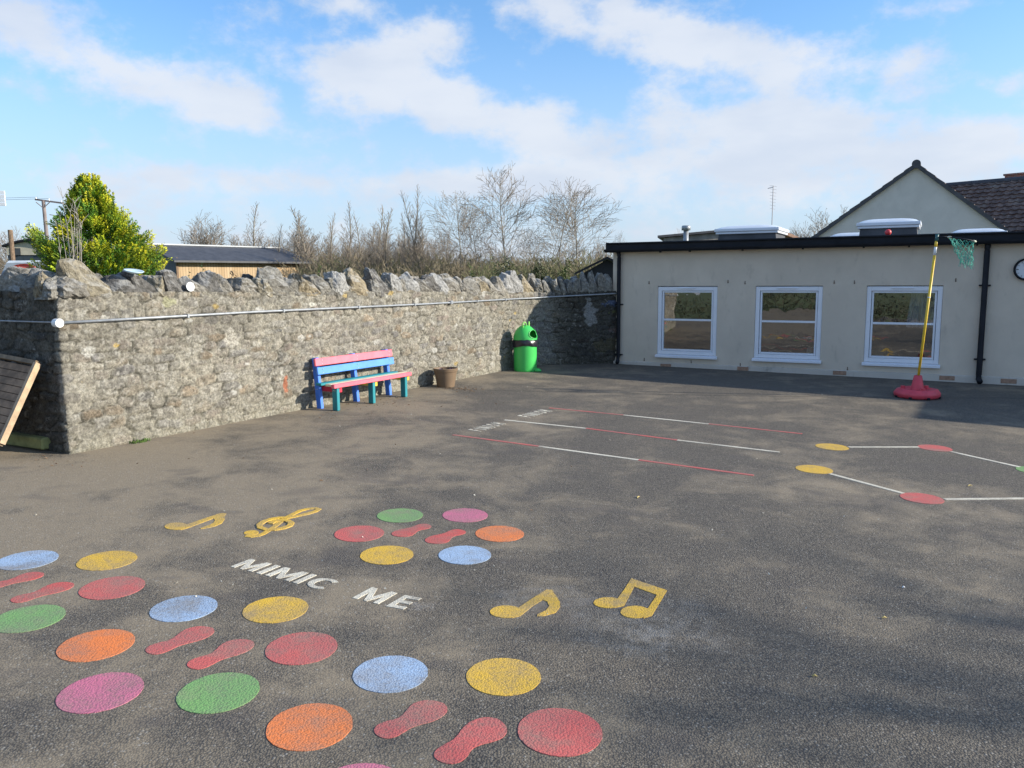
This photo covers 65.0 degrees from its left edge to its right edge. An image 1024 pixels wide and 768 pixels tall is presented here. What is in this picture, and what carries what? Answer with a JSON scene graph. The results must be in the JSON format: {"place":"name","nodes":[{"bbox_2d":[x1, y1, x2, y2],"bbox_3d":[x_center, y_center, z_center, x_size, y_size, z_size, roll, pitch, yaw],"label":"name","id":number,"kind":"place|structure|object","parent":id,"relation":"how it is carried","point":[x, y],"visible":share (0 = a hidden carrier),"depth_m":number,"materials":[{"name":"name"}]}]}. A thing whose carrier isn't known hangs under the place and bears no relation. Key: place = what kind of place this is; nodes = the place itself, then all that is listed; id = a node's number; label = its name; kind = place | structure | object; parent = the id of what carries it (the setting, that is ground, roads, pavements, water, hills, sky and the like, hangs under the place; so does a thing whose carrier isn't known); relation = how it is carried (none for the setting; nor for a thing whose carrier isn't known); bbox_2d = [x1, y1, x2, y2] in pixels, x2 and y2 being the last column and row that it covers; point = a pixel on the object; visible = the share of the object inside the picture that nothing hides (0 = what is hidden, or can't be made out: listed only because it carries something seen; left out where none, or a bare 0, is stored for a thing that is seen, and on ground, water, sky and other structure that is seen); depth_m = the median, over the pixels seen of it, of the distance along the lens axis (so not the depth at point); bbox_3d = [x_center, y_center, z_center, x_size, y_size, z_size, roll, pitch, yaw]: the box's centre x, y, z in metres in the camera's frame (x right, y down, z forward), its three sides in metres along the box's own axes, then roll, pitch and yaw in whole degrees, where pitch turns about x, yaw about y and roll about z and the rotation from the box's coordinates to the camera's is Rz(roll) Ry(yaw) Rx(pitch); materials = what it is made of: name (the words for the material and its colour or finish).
{"place":"outdoors","nodes":[
{"label":"outdoors","id":0,"kind":"place"},
{"bbox_2d":[0,363,1023,767],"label":"playground","id":1,"kind":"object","parent":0,"point":[724,653],"visible":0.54,"depth_m":4.36},
{"bbox_2d":[0,572,43,586],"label":"painted footprint","id":2,"kind":"object","parent":1,"relation":"on","point":[28,576],"visible":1,"depth_m":4.12,"materials":[{"name":"red paint"}]},
{"bbox_2d":[1,431,50,449],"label":"wooden sleeper","id":3,"kind":"object","parent":1,"relation":"on","point":[28,440],"visible":0.39,"depth_m":6.89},
{"bbox_2d":[0,354,40,446],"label":"leaning trellis panel","id":4,"kind":"object","parent":3,"relation":"on","point":[28,376],"visible":1,"depth_m":6.63,"materials":[{"name":"brown wood"}]},
{"bbox_2d":[0,550,58,569],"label":"painted circle","id":5,"kind":"object","parent":1,"relation":"on","point":[27,560],"visible":1,"depth_m":4.37,"materials":[{"name":"blue paint"}]},
{"bbox_2d":[0,604,65,632],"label":"painted circle","id":6,"kind":"object","parent":1,"relation":"on","point":[28,618],"visible":1,"depth_m":3.66,"materials":[{"name":"green paint"}]},
{"bbox_2d":[10,582,73,602],"bbox_3d":[-2.301,1.027,3.951,0.134,0.012,0.286,3,8,27],"label":"painted footprint","id":7,"kind":"object","parent":1,"relation":"on","point":[54,588],"visible":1,"depth_m":3.96,"materials":[{"name":"red paint"}]},
{"bbox_2d":[56,629,134,661],"bbox_3d":[-1.767,1.113,3.421,0.299,0.017,0.299,0,8,0],"label":"painted circle","id":8,"kind":"object","parent":1,"relation":"on","point":[95,645],"visible":1,"depth_m":3.41,"materials":[{"name":"orange paint"}]},
{"bbox_2d":[56,672,143,713],"bbox_3d":[-1.558,1.170,3.048,0.300,0.017,0.297,0,8,0],"label":"painted circle","id":9,"kind":"object","parent":1,"relation":"on","point":[100,692],"visible":1,"depth_m":3.04,"materials":[{"name":"pink paint"}]},
{"bbox_2d":[76,551,136,570],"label":"painted circle","id":10,"kind":"object","parent":1,"relation":"on","point":[106,560],"visible":1,"depth_m":4.38,"materials":[{"name":"yellow paint"}]},
{"bbox_2d":[78,576,144,599],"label":"painted circle","id":11,"kind":"object","parent":1,"relation":"on","point":[112,587],"visible":1,"depth_m":4.01,"materials":[{"name":"red paint"}]},
{"bbox_2d":[145,626,213,654],"bbox_3d":[-1.428,1.110,3.476,0.141,0.012,0.300,4,9,29],"label":"painted footprint","id":12,"kind":"object","parent":1,"relation":"on","point":[191,635],"visible":1,"depth_m":3.48,"materials":[{"name":"red paint"}]},
{"bbox_2d":[149,595,217,621],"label":"painted circle","id":13,"kind":"object","parent":1,"relation":"on","point":[184,608],"visible":1,"depth_m":3.79,"materials":[{"name":"blue paint"}]},
{"bbox_2d":[165,513,225,529],"bbox_3d":[-1.948,0.874,5.040,0.402,0.016,0.235,-7,10,-42],"label":"painted music note","id":14,"kind":"object","parent":1,"relation":"on","point":[219,518],"visible":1,"depth_m":5.02,"materials":[{"name":"yellow paint"}]},
{"bbox_2d":[176,672,259,713],"bbox_3d":[-1.117,1.176,3.061,0.299,0.017,0.297,0,8,0],"label":"painted circle","id":15,"kind":"object","parent":1,"relation":"on","point":[217,693],"visible":1,"depth_m":3.05,"materials":[{"name":"green paint"}]},
{"bbox_2d":[187,639,253,669],"bbox_3d":[-1.210,1.131,3.360,0.140,0.012,0.296,3,8,27],"label":"painted footprint","id":16,"kind":"object","parent":1,"relation":"on","point":[230,648],"visible":1,"depth_m":3.36,"materials":[{"name":"red paint"}]},
{"bbox_2d":[242,596,307,622],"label":"painted circle","id":17,"kind":"object","parent":1,"relation":"on","point":[279,609],"visible":1,"depth_m":3.79,"materials":[{"name":"yellow paint"}]},
{"bbox_2d":[244,507,320,537],"bbox_3d":[-1.463,0.872,5.105,0.237,0.018,0.660,2,8,15],"label":"painted treble clef","id":18,"kind":"object","parent":1,"relation":"on","point":[277,521],"visible":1,"depth_m":5.06,"materials":[{"name":"yellow paint"}]},
{"bbox_2d":[230,559,337,588],"bbox_3d":[-1.199,1.003,4.242,0.640,0.026,0.143,4,8,28],"label":"painted word","id":19,"kind":"object","parent":1,"relation":"on","point":[283,570],"visible":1,"depth_m":4.24,"materials":[{"name":"white paint"}]},
{"bbox_2d":[265,632,337,664],"bbox_3d":[-0.895,1.127,3.425,0.298,0.017,0.298,0,8,0],"label":"painted circle","id":20,"kind":"object","parent":1,"relation":"on","point":[301,648],"visible":1,"depth_m":3.42,"materials":[{"name":"red paint"}]},
{"bbox_2d":[266,703,352,750],"bbox_3d":[-0.716,1.214,2.848,0.300,0.017,0.298,0,8,0],"label":"painted circle","id":21,"kind":"object","parent":1,"relation":"on","point":[310,727],"visible":1,"depth_m":2.84,"materials":[{"name":"orange paint"}]},
{"bbox_2d":[334,526,383,541],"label":"painted circle","id":22,"kind":"object","parent":1,"relation":"on","point":[356,533],"visible":1,"depth_m":4.89,"materials":[{"name":"red paint"}]},
{"bbox_2d":[312,349,411,410],"bbox_3d":[-1.770,-0.069,9.540,0.391,0.583,1.370,4,9,31],"label":"painted bench","id":23,"kind":"object","parent":1,"relation":"on","point":[354,381],"visible":1,"depth_m":9.46,"materials":[{"name":"teal wood"}]},
{"bbox_2d":[340,763,389,767],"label":"painted circle","id":24,"kind":"object","parent":1,"relation":"on","point":[366,765],"visible":1,"depth_m":2.62,"materials":[{"name":"pink paint"}]},
{"bbox_2d":[360,546,412,564],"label":"painted circle","id":25,"kind":"object","parent":1,"relation":"on","point":[383,555],"visible":1,"depth_m":4.53,"materials":[{"name":"yellow paint"}]},
{"bbox_2d":[352,587,421,609],"bbox_3d":[-0.615,1.056,3.951,0.305,0.017,0.159,3,8,25],"label":"painted word","id":26,"kind":"object","parent":1,"relation":"on","point":[371,591],"visible":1,"depth_m":3.95,"materials":[{"name":"white paint"}]},
{"bbox_2d":[352,655,427,692],"bbox_3d":[-0.486,1.163,3.223,0.299,0.017,0.299,0,8,0],"label":"painted circle","id":27,"kind":"object","parent":1,"relation":"on","point":[391,674],"visible":1,"depth_m":3.21,"materials":[{"name":"blue paint"}]},
{"bbox_2d":[377,508,422,522],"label":"painted circle","id":28,"kind":"object","parent":1,"relation":"on","point":[399,515],"visible":1,"depth_m":5.26,"materials":[{"name":"green paint"}]},
{"bbox_2d":[374,700,446,738],"bbox_3d":[-0.359,1.212,2.900,0.141,0.013,0.299,5,9,37],"label":"painted footprint","id":29,"kind":"object","parent":1,"relation":"on","point":[418,713],"visible":1,"depth_m":2.90,"materials":[{"name":"red paint"}]},
{"bbox_2d":[392,524,430,536],"bbox_3d":[-0.623,0.906,4.978,0.137,0.013,0.291,4,9,32],"label":"painted footprint","id":30,"kind":"object","parent":1,"relation":"on","point":[408,532],"visible":1,"depth_m":4.96,"materials":[{"name":"red paint"}]},
{"bbox_2d":[433,367,457,387],"bbox_3d":[-0.900,-0.091,10.917,0.336,0.256,0.336,0,8,0],"label":"flower pot","id":31,"kind":"object","parent":1,"relation":"on","point":[445,377],"visible":1,"depth_m":10.81,"materials":[{"name":"ceramic"}]},
{"bbox_2d":[425,529,465,543],"bbox_3d":[-0.405,0.925,4.876,0.144,0.013,0.306,4,9,30],"label":"painted footprint","id":32,"kind":"object","parent":1,"relation":"on","point":[446,537],"visible":1,"depth_m":4.85,"materials":[{"name":"red paint"}]},
{"bbox_2d":[438,546,490,564],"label":"painted circle","id":33,"kind":"object","parent":1,"relation":"on","point":[464,555],"visible":1,"depth_m":4.55,"materials":[{"name":"blue paint"}]},
{"bbox_2d":[443,508,487,521],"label":"painted circle","id":34,"kind":"object","parent":1,"relation":"on","point":[464,515],"visible":1,"depth_m":5.29,"materials":[{"name":"pink paint"}]},
{"bbox_2d":[434,717,506,763],"bbox_3d":[-0.147,1.233,2.786,0.148,0.013,0.315,7,10,44],"label":"painted footprint","id":35,"kind":"object","parent":1,"relation":"on","point":[465,741],"visible":1,"depth_m":2.79,"materials":[{"name":"red paint"}]},
{"bbox_2d":[475,526,523,541],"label":"painted circle","id":36,"kind":"object","parent":1,"relation":"on","point":[499,533],"visible":1,"depth_m":4.93,"materials":[{"name":"orange paint"}]},
{"bbox_2d":[466,658,540,695],"bbox_3d":[-0.034,1.172,3.217,0.298,0.017,0.298,0,8,0],"label":"painted circle","id":37,"kind":"object","parent":1,"relation":"on","point":[502,676],"visible":1,"depth_m":3.21,"materials":[{"name":"yellow paint"}]},
{"bbox_2d":[490,589,559,617],"bbox_3d":[0.105,1.077,3.880,0.428,0.016,0.227,-7,10,-41],"label":"painted music note","id":38,"kind":"object","parent":1,"relation":"on","point":[549,597],"visible":1,"depth_m":3.86,"materials":[{"name":"yellow paint"}]},
{"bbox_2d":[512,321,540,371],"bbox_3d":[0.214,-0.599,12.721,0.405,0.782,0.419,-3,8,-20],"label":"frog litter bin","id":39,"kind":"object","parent":1,"relation":"on","point":[525,343],"visible":1,"depth_m":12.59,"materials":[{"name":"green plastic"}]},
{"bbox_2d":[518,708,602,756],"bbox_3d":[0.170,1.230,2.842,0.298,0.017,0.298,0,8,0],"label":"painted circle","id":40,"kind":"object","parent":1,"relation":"on","point":[560,732],"visible":1,"depth_m":2.83,"materials":[{"name":"red paint"}]},
{"bbox_2d":[453,434,753,475],"bbox_3d":[0.683,0.616,7.135,2.865,0.088,0.046,4,9,29],"label":"painted lane line","id":41,"kind":"object","parent":1,"relation":"on","point":[608,455],"visible":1,"depth_m":7.05,"materials":[{"name":"white paint"}]},
{"bbox_2d":[594,578,666,617],"bbox_3d":[0.619,1.069,3.996,0.301,0.017,0.436,5,9,37],"label":"painted music note","id":42,"kind":"object","parent":1,"relation":"on","point":[628,611],"visible":1,"depth_m":3.96,"materials":[{"name":"yellow paint"}]},
{"bbox_2d":[505,419,779,452],"bbox_3d":[1.188,0.501,7.985,2.845,0.087,0.095,4,8,28],"label":"painted lane line","id":43,"kind":"object","parent":1,"relation":"on","point":[647,436],"visible":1,"depth_m":7.88,"materials":[{"name":"white paint"}]},
{"bbox_2d":[551,408,801,433],"bbox_3d":[1.695,0.393,8.792,2.810,0.086,0.069,3,8,27],"label":"painted lane line","id":44,"kind":"object","parent":1,"relation":"on","point":[679,420],"visible":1,"depth_m":8.72,"materials":[{"name":"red paint"}]},
{"bbox_2d":[796,465,832,473],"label":"painted circle","id":45,"kind":"object","parent":1,"relation":"on","point":[815,469],"visible":1,"depth_m":6.68,"materials":[{"name":"yellow paint"}]},
{"bbox_2d":[815,443,848,450],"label":"painted circle","id":46,"kind":"object","parent":1,"relation":"on","point":[827,446],"visible":1,"depth_m":7.56,"materials":[{"name":"yellow paint"}]},
{"bbox_2d":[829,473,903,493],"bbox_3d":[2.754,0.776,6.274,0.042,0.025,0.648,-5,9,-30],"label":"painted line","id":47,"kind":"object","parent":1,"relation":"on","point":[866,483],"visible":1,"depth_m":6.26,"materials":[{"name":"white paint"}]},
{"bbox_2d":[847,446,918,447],"bbox_3d":[3.510,0.598,7.591,0.691,0.026,0.042,-1,8,-4],"label":"painted line","id":48,"kind":"object","parent":1,"relation":"on","point":[883,446],"visible":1,"depth_m":7.59,"materials":[{"name":"white paint"}]},
{"bbox_2d":[900,493,943,503],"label":"painted circle","id":49,"kind":"object","parent":1,"relation":"on","point":[922,498],"visible":1,"depth_m":5.87,"materials":[{"name":"red paint"}]},
{"bbox_2d":[918,445,951,451],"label":"painted circle","id":50,"kind":"object","parent":1,"relation":"on","point":[936,448],"visible":1,"depth_m":7.57,"materials":[{"name":"red paint"}]},
{"bbox_2d":[893,234,976,399],"bbox_3d":[5.336,-0.851,10.179,0.827,2.061,0.553,2,8,20],"label":"ball hoop stand","id":51,"kind":"object","parent":1,"relation":"on","point":[917,389],"visible":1,"depth_m":10.14,"materials":[{"name":"yellow plastic"}]},
{"bbox_2d":[943,497,1023,499],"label":"painted line","id":52,"kind":"object","parent":1,"relation":"on","point":[1017,498],"visible":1,"depth_m":5.88,"materials":[{"name":"white paint"}]},
{"bbox_2d":[0,0,1023,269],"label":"sky","id":53,"kind":"structure","parent":0,"point":[681,112],"materials":[{"name":"blue"}]},
{"bbox_3d":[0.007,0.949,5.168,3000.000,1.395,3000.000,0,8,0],"label":"ground","id":54,"kind":"structure","parent":0,"visible":0},
{"bbox_2d":[8,230,15,260],"bbox_3d":[-24.526,-5.385,39.612,0.247,4.341,0.260,0,8,0],"label":"short post","id":55,"kind":"object","parent":54,"relation":"on","point":[11,245],"visible":0.34,"depth_m":39.35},
{"bbox_2d":[0,226,31,272],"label":"bare tree","id":56,"kind":"object","parent":54,"relation":"on","point":[1,257],"visible":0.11,"depth_m":60.88,"materials":[{"name":"brown plant"}]},
{"bbox_2d":[2,260,39,272],"bbox_3d":[-15.473,-2.970,27.053,1.650,2.296,4.400,-1,8,-2],"label":"parked van","id":57,"kind":"object","parent":54,"relation":"on","point":[23,264],"visible":0.03,"depth_m":25.68,"materials":[{"name":"paint"}]},
{"bbox_2d":[2,239,54,260],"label":"arched roof hut","id":58,"kind":"object","parent":54,"relation":"on","point":[23,250],"visible":0.21,"depth_m":49.46,"materials":[{"name":"black plastic"}]},
{"bbox_2d":[11,197,62,239],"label":"power pole","id":59,"kind":"object","parent":54,"relation":"on","point":[44,205],"visible":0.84,"depth_m":58.70,"materials":[{"name":"brown wood"}]},
{"bbox_2d":[55,186,88,262],"bbox_3d":[-4.984,-1.181,9.153,0.325,2.068,0.381,0,8,0],"label":"bare stemmed shrub","id":60,"kind":"object","parent":54,"relation":"on","point":[74,234],"visible":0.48,"depth_m":9.15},
{"bbox_2d":[21,173,172,276],"bbox_3d":[-5.375,-1.090,10.617,1.780,3.314,1.608,0,8,0],"label":"golden conifer","id":61,"kind":"object","parent":54,"relation":"on","point":[106,224],"visible":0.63,"depth_m":10.20,"materials":[{"name":"green plant"}]},
{"bbox_2d":[177,211,237,245],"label":"bare tree","id":62,"kind":"object","parent":54,"relation":"on","point":[204,239],"visible":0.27,"depth_m":56.32,"materials":[{"name":"brown plant"}]},
{"bbox_2d":[148,243,311,278],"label":"timber shed","id":63,"kind":"structure","parent":54,"relation":"on","point":[223,260],"depth_m":44.28,"materials":[{"name":"wood"}]},
{"bbox_2d":[225,229,262,245],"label":"bare tree","id":64,"kind":"object","parent":54,"relation":"on","point":[244,242],"visible":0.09,"depth_m":59.11,"materials":[{"name":"brown plant"}]},
{"bbox_2d":[242,201,268,246],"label":"bare tree","id":65,"kind":"object","parent":54,"relation":"on","point":[253,231],"visible":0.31,"depth_m":57.12,"materials":[{"name":"brown plant"}]},
{"bbox_2d":[263,230,304,268],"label":"bare tree","id":66,"kind":"object","parent":54,"relation":"on","point":[272,245],"visible":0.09,"depth_m":58.87,"materials":[{"name":"brown plant"}]},
{"bbox_2d":[268,212,315,269],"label":"bare tree","id":67,"kind":"object","parent":54,"relation":"on","point":[295,237],"visible":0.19,"depth_m":49.55,"materials":[{"name":"brown plant"}]},
{"bbox_2d":[0,238,611,279],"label":"thicket","id":68,"kind":"object","parent":54,"relation":"on","point":[458,271],"visible":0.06,"depth_m":40.85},
{"bbox_2d":[286,224,328,266],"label":"bare tree","id":69,"kind":"object","parent":54,"relation":"on","point":[313,239],"visible":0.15,"depth_m":59.52,"materials":[{"name":"brown plant"}]},
{"bbox_2d":[0,258,616,454],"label":"stone wall","id":70,"kind":"structure","parent":54,"relation":"on","point":[97,385],"depth_m":8.23,"materials":[{"name":"stone"}]},
{"bbox_2d":[0,293,616,326],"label":"conduit pipe","id":71,"kind":"object","parent":70,"relation":"attached to","point":[57,322],"visible":0.96,"depth_m":8.26,"materials":[{"name":"white plastic"}]},
{"bbox_2d":[288,207,333,270],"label":"bare tree","id":72,"kind":"object","parent":54,"relation":"on","point":[305,250],"visible":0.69,"depth_m":47.85,"materials":[{"name":"brown plant"}]},
{"bbox_2d":[315,212,345,271],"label":"bare tree","id":73,"kind":"object","parent":54,"relation":"on","point":[330,251],"visible":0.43,"depth_m":49.16,"materials":[{"name":"brown plant"}]},
{"bbox_2d":[317,232,358,263],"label":"bare tree","id":74,"kind":"object","parent":54,"relation":"on","point":[343,240],"visible":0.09,"depth_m":60.93,"materials":[{"name":"brown plant"}]},
{"bbox_2d":[334,200,362,270],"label":"bare tree","id":75,"kind":"object","parent":54,"relation":"on","point":[350,245],"visible":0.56,"depth_m":45.11,"materials":[{"name":"brown plant"}]},
{"bbox_2d":[345,214,368,262],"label":"bare tree","id":76,"kind":"object","parent":54,"relation":"on","point":[358,240],"visible":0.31,"depth_m":54.07,"materials":[{"name":"brown plant"}]},
{"bbox_2d":[344,204,394,273],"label":"bare tree","id":77,"kind":"object","parent":54,"relation":"on","point":[376,251],"visible":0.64,"depth_m":44.04,"materials":[{"name":"brown plant"}]},
{"bbox_2d":[346,223,396,256],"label":"bare tree","id":78,"kind":"object","parent":54,"relation":"on","point":[364,238],"visible":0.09,"depth_m":61.96,"materials":[{"name":"brown plant"}]},
{"bbox_2d":[364,208,410,272],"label":"bare tree","id":79,"kind":"object","parent":54,"relation":"on","point":[385,259],"visible":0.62,"depth_m":43.23,"materials":[{"name":"brown plant"}]},
{"bbox_2d":[396,185,427,275],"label":"bare tree","id":80,"kind":"object","parent":54,"relation":"on","point":[414,244],"visible":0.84,"depth_m":41.33,"materials":[{"name":"brown plant"}]},
{"bbox_2d":[400,190,440,274],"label":"bare tree","id":81,"kind":"object","parent":54,"relation":"on","point":[417,243],"visible":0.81,"depth_m":41.40,"materials":[{"name":"brown plant"}]},
{"bbox_2d":[406,227,466,263],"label":"bare tree","id":82,"kind":"object","parent":54,"relation":"on","point":[441,245],"visible":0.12,"depth_m":63.63,"materials":[{"name":"brown plant"}]},
{"bbox_2d":[295,247,612,279],"bbox_3d":[-3.034,-5.733,42.197,23.314,3.273,12.562,5,9,37],"label":"thicket","id":83,"kind":"object","parent":54,"relation":"on","point":[545,266],"visible":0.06,"depth_m":37.53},
{"bbox_2d":[423,192,486,269],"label":"bare tree","id":84,"kind":"object","parent":54,"relation":"on","point":[458,227],"visible":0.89,"depth_m":41.24,"materials":[{"name":"brown plant"}]},
{"bbox_2d":[443,203,501,268],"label":"bare tree","id":85,"kind":"object","parent":54,"relation":"on","point":[472,227],"visible":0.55,"depth_m":42.73,"materials":[{"name":"brown plant"}]},
{"bbox_2d":[446,164,546,269],"bbox_3d":[-0.473,-7.115,39.419,4.221,7.484,4.538,-8,10,-44],"label":"bare tree","id":86,"kind":"object","parent":54,"relation":"on","point":[516,219],"visible":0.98,"depth_m":39.14,"materials":[{"name":"brown plant"}]},
{"bbox_2d":[493,255,513,276],"bbox_3d":[-0.262,-3.395,29.792,1.453,2.726,1.912,-5,9,-33],"label":"evergreen shrub","id":87,"kind":"object","parent":54,"relation":"on","point":[505,270],"visible":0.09,"depth_m":29.63,"materials":[{"name":"green plant"}]},
{"bbox_2d":[510,227,552,266],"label":"bare tree","id":88,"kind":"object","parent":54,"relation":"on","point":[530,251],"visible":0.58,"depth_m":47.58,"materials":[{"name":"brown plant"}]},
{"bbox_2d":[530,258,547,280],"bbox_3d":[1.060,-3.384,29.826,1.223,2.548,1.146,0,8,0],"label":"evergreen shrub","id":89,"kind":"object","parent":54,"relation":"on","point":[535,272],"visible":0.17,"depth_m":29.71,"materials":[{"name":"green plant"}]},
{"bbox_2d":[533,176,595,274],"bbox_3d":[2.357,-6.575,38.749,3.363,6.510,3.508,6,10,41],"label":"bare tree","id":90,"kind":"object","parent":54,"relation":"on","point":[561,218],"visible":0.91,"depth_m":38.55,"materials":[{"name":"brown plant"}]},
{"bbox_2d":[518,184,628,265],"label":"bare tree","id":91,"kind":"object","parent":54,"relation":"on","point":[585,227],"visible":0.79,"depth_m":41.49,"materials":[{"name":"brown plant"}]},
{"bbox_2d":[574,257,612,283],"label":"black shed","id":92,"kind":"structure","parent":54,"relation":"on","point":[605,266],"depth_m":20.80,"materials":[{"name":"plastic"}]},
{"bbox_2d":[658,230,797,240],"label":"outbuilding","id":93,"kind":"structure","parent":54,"relation":"on","point":[706,235],"depth_m":29.66,"materials":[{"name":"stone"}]},
{"bbox_2d":[604,231,1023,385],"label":"school building","id":94,"kind":"structure","parent":54,"relation":"on","point":[853,306],"depth_m":12.26,"materials":[{"name":"paint"}]},
{"bbox_2d":[655,287,717,359],"bbox_3d":[2.893,-1.015,13.314,1.035,1.182,0.140,3,8,27],"label":"window","id":95,"kind":"structure","parent":94,"relation":"in","point":[687,316],"depth_m":13.34,"materials":[{"name":"white glass"}]},
{"bbox_2d":[714,225,788,239],"bbox_3d":[4.715,-2.894,15.788,1.205,0.417,1.205,3,8,27],"label":"roof skylight","id":96,"kind":"object","parent":94,"relation":"on","point":[749,232],"visible":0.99,"depth_m":15.30,"materials":[{"name":"plastic"}]},
{"bbox_2d":[752,286,822,363],"bbox_3d":[4.313,-0.930,12.584,1.040,1.182,0.140,3,8,27],"label":"window","id":97,"kind":"structure","parent":94,"relation":"in","point":[788,319],"depth_m":12.61,"materials":[{"name":"white glass"}]},
{"bbox_2d":[856,218,921,235],"bbox_3d":[6.694,-2.709,14.272,1.010,0.417,1.010,3,8,27],"label":"roof skylight","id":98,"kind":"object","parent":94,"relation":"on","point":[898,226],"visible":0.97,"depth_m":13.85,"materials":[{"name":"plastic"}]},
{"bbox_2d":[861,286,942,367],"bbox_3d":[5.750,-0.843,11.846,1.045,1.182,0.140,3,8,27],"label":"window","id":99,"kind":"structure","parent":94,"relation":"in","point":[896,314],"depth_m":11.88,"materials":[{"name":"white glass"}]},
{"bbox_2d":[952,228,1007,232],"bbox_3d":[9.395,-2.917,16.234,0.960,0.417,0.960,3,8,27],"label":"roof skylight","id":100,"kind":"object","parent":94,"relation":"on","point":[979,230],"visible":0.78,"depth_m":15.85,"materials":[{"name":"plastic"}]},
{"bbox_2d":[1013,259,1023,279],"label":"clock","id":101,"kind":"object","parent":94,"relation":"attached to","point":[1018,269],"depth_m":11.05,"materials":[{"name":"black plastic"}]},
{"bbox_2d":[789,205,846,236],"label":"bare tree","id":102,"kind":"object","parent":54,"relation":"on","point":[820,223],"visible":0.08,"depth_m":47.49,"materials":[{"name":"brown plant"}]},
{"bbox_2d":[812,159,1023,236],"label":"gabled house","id":103,"kind":"structure","parent":54,"relation":"on","point":[931,202],"depth_m":23.64,"materials":[{"name":"paint"}]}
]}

